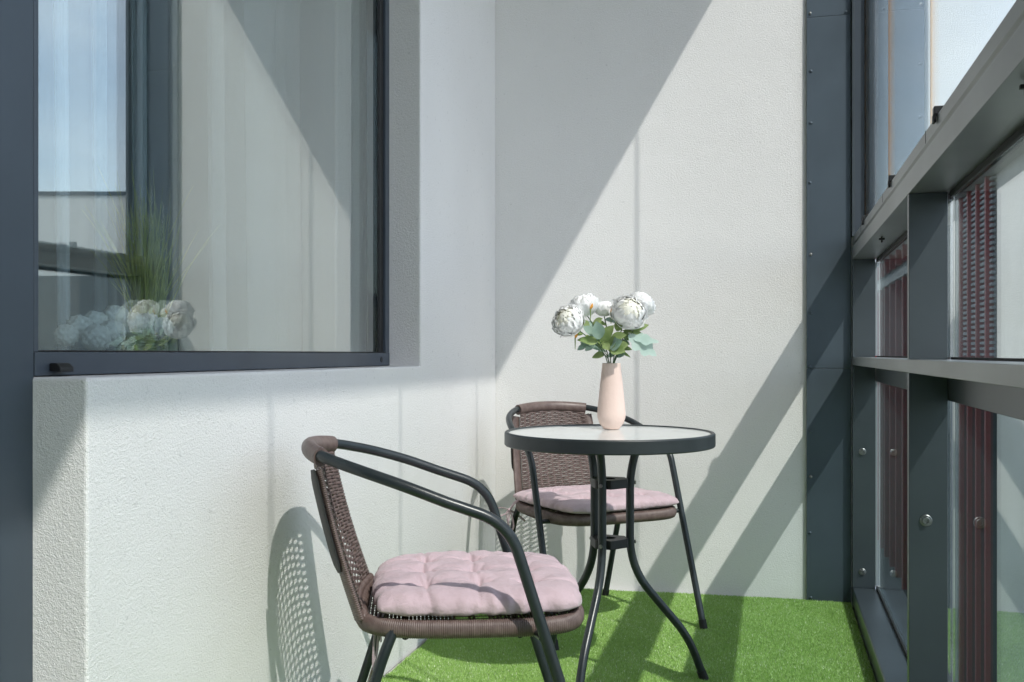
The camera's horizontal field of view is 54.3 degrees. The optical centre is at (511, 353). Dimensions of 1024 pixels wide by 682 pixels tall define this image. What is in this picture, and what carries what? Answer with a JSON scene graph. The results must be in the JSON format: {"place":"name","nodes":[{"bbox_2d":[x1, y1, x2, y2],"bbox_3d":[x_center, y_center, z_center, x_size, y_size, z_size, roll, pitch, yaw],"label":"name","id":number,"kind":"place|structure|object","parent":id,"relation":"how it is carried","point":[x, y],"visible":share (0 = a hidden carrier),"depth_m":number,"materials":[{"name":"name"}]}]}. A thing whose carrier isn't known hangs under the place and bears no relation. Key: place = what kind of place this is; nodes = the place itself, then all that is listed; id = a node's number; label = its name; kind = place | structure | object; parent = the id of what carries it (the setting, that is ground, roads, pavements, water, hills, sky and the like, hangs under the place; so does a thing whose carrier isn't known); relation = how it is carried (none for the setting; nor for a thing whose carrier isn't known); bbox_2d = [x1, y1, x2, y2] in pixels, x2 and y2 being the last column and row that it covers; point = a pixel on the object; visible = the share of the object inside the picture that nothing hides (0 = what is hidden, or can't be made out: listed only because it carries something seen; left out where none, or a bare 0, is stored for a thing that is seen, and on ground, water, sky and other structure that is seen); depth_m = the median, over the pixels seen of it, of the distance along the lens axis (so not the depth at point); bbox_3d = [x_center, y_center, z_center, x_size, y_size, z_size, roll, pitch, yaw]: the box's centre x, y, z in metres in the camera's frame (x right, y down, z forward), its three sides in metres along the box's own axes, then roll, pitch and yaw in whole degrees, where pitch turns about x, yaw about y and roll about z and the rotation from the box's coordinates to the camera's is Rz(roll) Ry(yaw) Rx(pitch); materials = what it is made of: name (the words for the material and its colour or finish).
{"place":"outdoors","nodes":[
{"label":"outdoors","id":0,"kind":"place"},
{"bbox_2d":[82,161,220,333],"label":"potted grass","id":1,"kind":"object","parent":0,"point":[148,294],"depth_m":2.21,"materials":[{"name":"green plant"}]},
{"bbox_2d":[381,588,875,681],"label":"artificial grass","id":2,"kind":"structure","parent":0,"point":[637,637],"depth_m":3.20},
{"bbox_2d":[301,435,583,681],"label":"bistro chair","id":3,"kind":"object","parent":2,"relation":"on","point":[537,625],"visible":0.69,"depth_m":2.00,"materials":[{"name":"brown wicker"}]},
{"bbox_2d":[367,550,581,681],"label":"seat cushion","id":4,"kind":"object","parent":3,"relation":"on","point":[457,583],"visible":0.97,"depth_m":2.06,"materials":[{"name":"pink fabric"}]},
{"bbox_2d":[506,401,707,650],"bbox_3d":[0.268,0.566,3.579,0.605,0.767,0.634,0,0,-25],"label":"bistro chair","id":5,"kind":"object","parent":2,"relation":"on","point":[530,463],"visible":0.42,"depth_m":3.70,"materials":[{"name":"brown wicker"}]},
{"bbox_2d":[498,484,678,529],"bbox_3d":[0.262,0.561,3.526,0.523,0.163,0.478,0,0,-28],"label":"seat cushion","id":6,"kind":"object","parent":5,"relation":"on","point":[574,499],"visible":0.78,"depth_m":3.41,"materials":[{"name":"pink fabric"}]},
{"bbox_2d":[504,424,715,681],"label":"bistro table","id":7,"kind":"object","parent":2,"relation":"on","point":[593,442],"visible":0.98,"depth_m":2.80,"materials":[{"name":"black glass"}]},
{"bbox_2d":[597,363,625,428],"bbox_3d":[0.298,0.126,2.989,0.085,0.196,0.085,0,0,15],"label":"vase","id":8,"kind":"object","parent":7,"relation":"on","point":[611,412],"visible":1,"depth_m":2.96,"materials":[{"name":"beige ceramic"}]},
{"bbox_2d":[551,304,607,362],"bbox_3d":[0.202,0.003,2.957,0.176,0.305,0.092,0,0,6],"label":"artificial peony","id":9,"kind":"object","parent":8,"relation":"in","point":[567,320],"visible":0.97,"depth_m":2.94,"materials":[{"name":"white fabric"}]},
{"bbox_2d":[569,293,608,362],"bbox_3d":[0.226,-0.014,2.997,0.127,0.340,0.095,0,0,51],"label":"artificial peony","id":10,"kind":"object","parent":8,"relation":"in","point":[584,302],"visible":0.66,"depth_m":2.98,"materials":[{"name":"white fabric"}]},
{"bbox_2d":[577,343,607,358],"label":"leaf sprig","id":11,"kind":"object","parent":8,"relation":"in","point":[582,346],"visible":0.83,"depth_m":2.97,"materials":[{"name":"green plant"}]},
{"bbox_2d":[574,304,627,362],"bbox_3d":[0.264,0.003,2.941,0.146,0.305,0.090,0,0,-10],"label":"leaf sprig","id":12,"kind":"object","parent":8,"relation":"in","point":[614,344],"visible":0.98,"depth_m":2.93,"materials":[{"name":"green plant"}]},
{"bbox_2d":[595,300,614,362],"bbox_3d":[0.285,-0.004,3.014,0.088,0.318,0.071,0,0,41],"label":"artificial peony","id":13,"kind":"object","parent":8,"relation":"in","point":[603,307],"visible":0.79,"depth_m":3.00,"materials":[{"name":"white fabric"}]},
{"bbox_2d":[614,329,632,358],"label":"leaf sprig","id":14,"kind":"object","parent":8,"relation":"in","point":[620,355],"visible":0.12,"depth_m":2.99,"materials":[{"name":"green plant"}]},
{"bbox_2d":[609,294,648,361],"bbox_3d":[0.344,-0.012,2.962,0.121,0.335,0.092,0,0,-15],"label":"artificial peony","id":15,"kind":"object","parent":8,"relation":"in","point":[628,311],"visible":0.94,"depth_m":2.94,"materials":[{"name":"white fabric"}]},
{"bbox_2d":[614,324,647,362],"bbox_3d":[0.347,0.033,2.977,0.120,0.246,0.024,0,0,15],"label":"leaf sprig","id":16,"kind":"object","parent":8,"relation":"in","point":[636,331],"visible":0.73,"depth_m":2.97,"materials":[{"name":"green plant"}]},
{"bbox_2d":[608,291,655,357],"bbox_3d":[0.366,-0.018,3.002,0.152,0.346,0.091,0,0,-33],"label":"artificial peony","id":17,"kind":"object","parent":8,"relation":"in","point":[647,300],"visible":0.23,"depth_m":2.99,"materials":[{"name":"white fabric"}]},
{"bbox_2d":[613,333,658,362],"bbox_3d":[0.359,0.046,2.954,0.147,0.219,0.049,0,0,15],"label":"leaf sprig","id":18,"kind":"object","parent":8,"relation":"in","point":[642,343],"visible":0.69,"depth_m":2.95,"materials":[{"name":"green plant"}]},
{"bbox_2d":[384,607,873,676],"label":"floor","id":19,"kind":"structure","parent":0,"point":[425,641],"depth_m":3.17,"materials":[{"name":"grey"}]},
{"bbox_2d":[0,0,32,681],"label":"metal wall panel","id":20,"kind":"structure","parent":19,"relation":"on","point":[16,340],"depth_m":1.67,"materials":[{"name":"metal"}]},
{"bbox_2d":[33,0,494,681],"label":"plaster wall","id":21,"kind":"structure","parent":19,"relation":"on","point":[177,532],"depth_m":2.46,"materials":[{"name":"white paint"}]},
{"bbox_2d":[33,0,389,375],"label":"window","id":22,"kind":"structure","parent":21,"relation":"attached to","point":[75,362],"depth_m":3.10,"materials":[{"name":"black plastic"}]},
{"bbox_3d":[-0.831,0.028,2.542,0.309,0.022,1.900,0,0,15],"label":"window sill","id":23,"kind":"object","parent":21,"relation":"attached to","visible":0},
{"bbox_2d":[53,324,78,346],"bbox_3d":[-0.887,-0.024,1.988,0.045,0.071,0.091,0,0,15],"label":"hydrangea","id":24,"kind":"object","parent":23,"relation":"on","point":[65,335],"visible":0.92,"depth_m":1.97,"materials":[{"name":"white plant"}]},
{"bbox_2d":[66,314,92,339],"bbox_3d":[-0.884,-0.035,2.039,0.059,0.092,0.082,0,0,15],"label":"hydrangea","id":25,"kind":"object","parent":23,"relation":"on","point":[80,323],"visible":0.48,"depth_m":2.02,"materials":[{"name":"white plant"}]},
{"bbox_2d":[80,323,112,349],"bbox_3d":[-0.843,-0.026,2.023,0.055,0.074,0.091,0,0,15],"label":"hydrangea","id":26,"kind":"object","parent":23,"relation":"on","point":[96,336],"visible":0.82,"depth_m":2.00,"materials":[{"name":"white plant"}]},
{"bbox_2d":[85,311,108,324],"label":"hydrangea","id":27,"kind":"object","parent":23,"relation":"on","point":[95,317],"visible":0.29,"depth_m":2.07,"materials":[{"name":"white plant"}]},
{"bbox_2d":[100,319,126,346],"bbox_3d":[-0.829,-0.031,2.082,0.073,0.085,0.062,0,0,-32],"label":"hydrangea","id":28,"kind":"object","parent":23,"relation":"on","point":[117,330],"visible":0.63,"depth_m":2.06,"materials":[{"name":"white plant"}]},
{"bbox_2d":[102,305,129,323],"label":"hydrangea","id":29,"kind":"object","parent":23,"relation":"on","point":[120,314],"visible":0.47,"depth_m":2.12,"materials":[{"name":"white plant"}]},
{"bbox_2d":[122,312,150,349],"bbox_3d":[-0.809,-0.038,2.148,0.057,0.106,0.065,0,0,15],"label":"hydrangea","id":30,"kind":"object","parent":23,"relation":"on","point":[137,325],"visible":0.94,"depth_m":2.13,"materials":[{"name":"white plant"}]},
{"bbox_2d":[115,334,168,350],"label":"leaves","id":31,"kind":"object","parent":23,"relation":"on","point":[154,342],"visible":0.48,"depth_m":2.17,"materials":[{"name":"green plant"}]},
{"bbox_2d":[141,311,160,333],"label":"hydrangea","id":32,"kind":"object","parent":23,"relation":"on","point":[155,322],"visible":0.44,"depth_m":2.19,"materials":[{"name":"white plant"}]},
{"bbox_2d":[158,317,173,335],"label":"hydrangea","id":33,"kind":"object","parent":23,"relation":"on","point":[167,327],"visible":0.64,"depth_m":2.24,"materials":[{"name":"white plant"}]},
{"bbox_2d":[495,0,853,604],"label":"plaster wall","id":34,"kind":"structure","parent":19,"relation":"on","point":[655,150],"depth_m":3.97,"materials":[{"name":"white paint"}]},
{"bbox_2d":[806,0,850,602],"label":"metal pilaster","id":35,"kind":"object","parent":34,"relation":"attached to","point":[828,299],"visible":0.99,"depth_m":3.80,"materials":[{"name":"grey metal"}]},
{"bbox_2d":[852,0,1023,681],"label":"balcony railing","id":36,"kind":"object","parent":19,"relation":"on","point":[910,387],"visible":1,"depth_m":2.20,"materials":[{"name":"grey metal"}]},
{"bbox_2d":[851,0,864,236],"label":"glazing end frame","id":37,"kind":"object","parent":36,"relation":"on","point":[857,110],"visible":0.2,"depth_m":3.76,"materials":[{"name":"grey metal"}]},
{"bbox_2d":[862,215,867,224],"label":"slider block","id":38,"kind":"structure","parent":36,"relation":"on","point":[864,217],"depth_m":3.31,"materials":[{"name":"black plastic"}]},
{"bbox_2d":[865,0,887,214],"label":"sliding glass panel","id":39,"kind":"object","parent":36,"relation":"on","point":[876,98],"depth_m":3.35,"materials":[{"name":"clear glass"}]},
{"bbox_2d":[888,175,894,187],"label":"slider block","id":40,"kind":"structure","parent":36,"relation":"on","point":[890,178],"depth_m":2.56,"materials":[{"name":"black plastic"}]},
{"bbox_2d":[888,0,929,182],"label":"sliding glass panel","id":41,"kind":"object","parent":36,"relation":"on","point":[908,73],"depth_m":2.58,"materials":[{"name":"clear glass"}]},
{"bbox_2d":[932,105,943,123],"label":"slider block","id":42,"kind":"structure","parent":36,"relation":"on","point":[936,110],"depth_m":1.85,"materials":[{"name":"black plastic"}]},
{"bbox_2d":[930,0,1015,124],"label":"sliding glass panel","id":43,"kind":"object","parent":36,"relation":"on","point":[962,32],"depth_m":1.90,"materials":[{"name":"clear glass"}]},
{"bbox_2d":[875,586,958,681],"bbox_3d":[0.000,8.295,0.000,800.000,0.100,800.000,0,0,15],"label":"ground","id":44,"kind":"structure","parent":0,"point":[953,657],"depth_m":27.11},
{"bbox_2d":[875,141,1023,681],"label":"office building","id":45,"kind":"structure","parent":44,"relation":"on","point":[985,535],"depth_m":21.15,"materials":[{"name":"grey concrete"}]},
{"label":"room floor","id":46,"kind":"structure","parent":0,"visible":0},
{"bbox_2d":[38,0,334,352],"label":"room wall","id":47,"kind":"structure","parent":46,"relation":"on","point":[223,111],"depth_m":4.85,"materials":[{"name":"white paint"}]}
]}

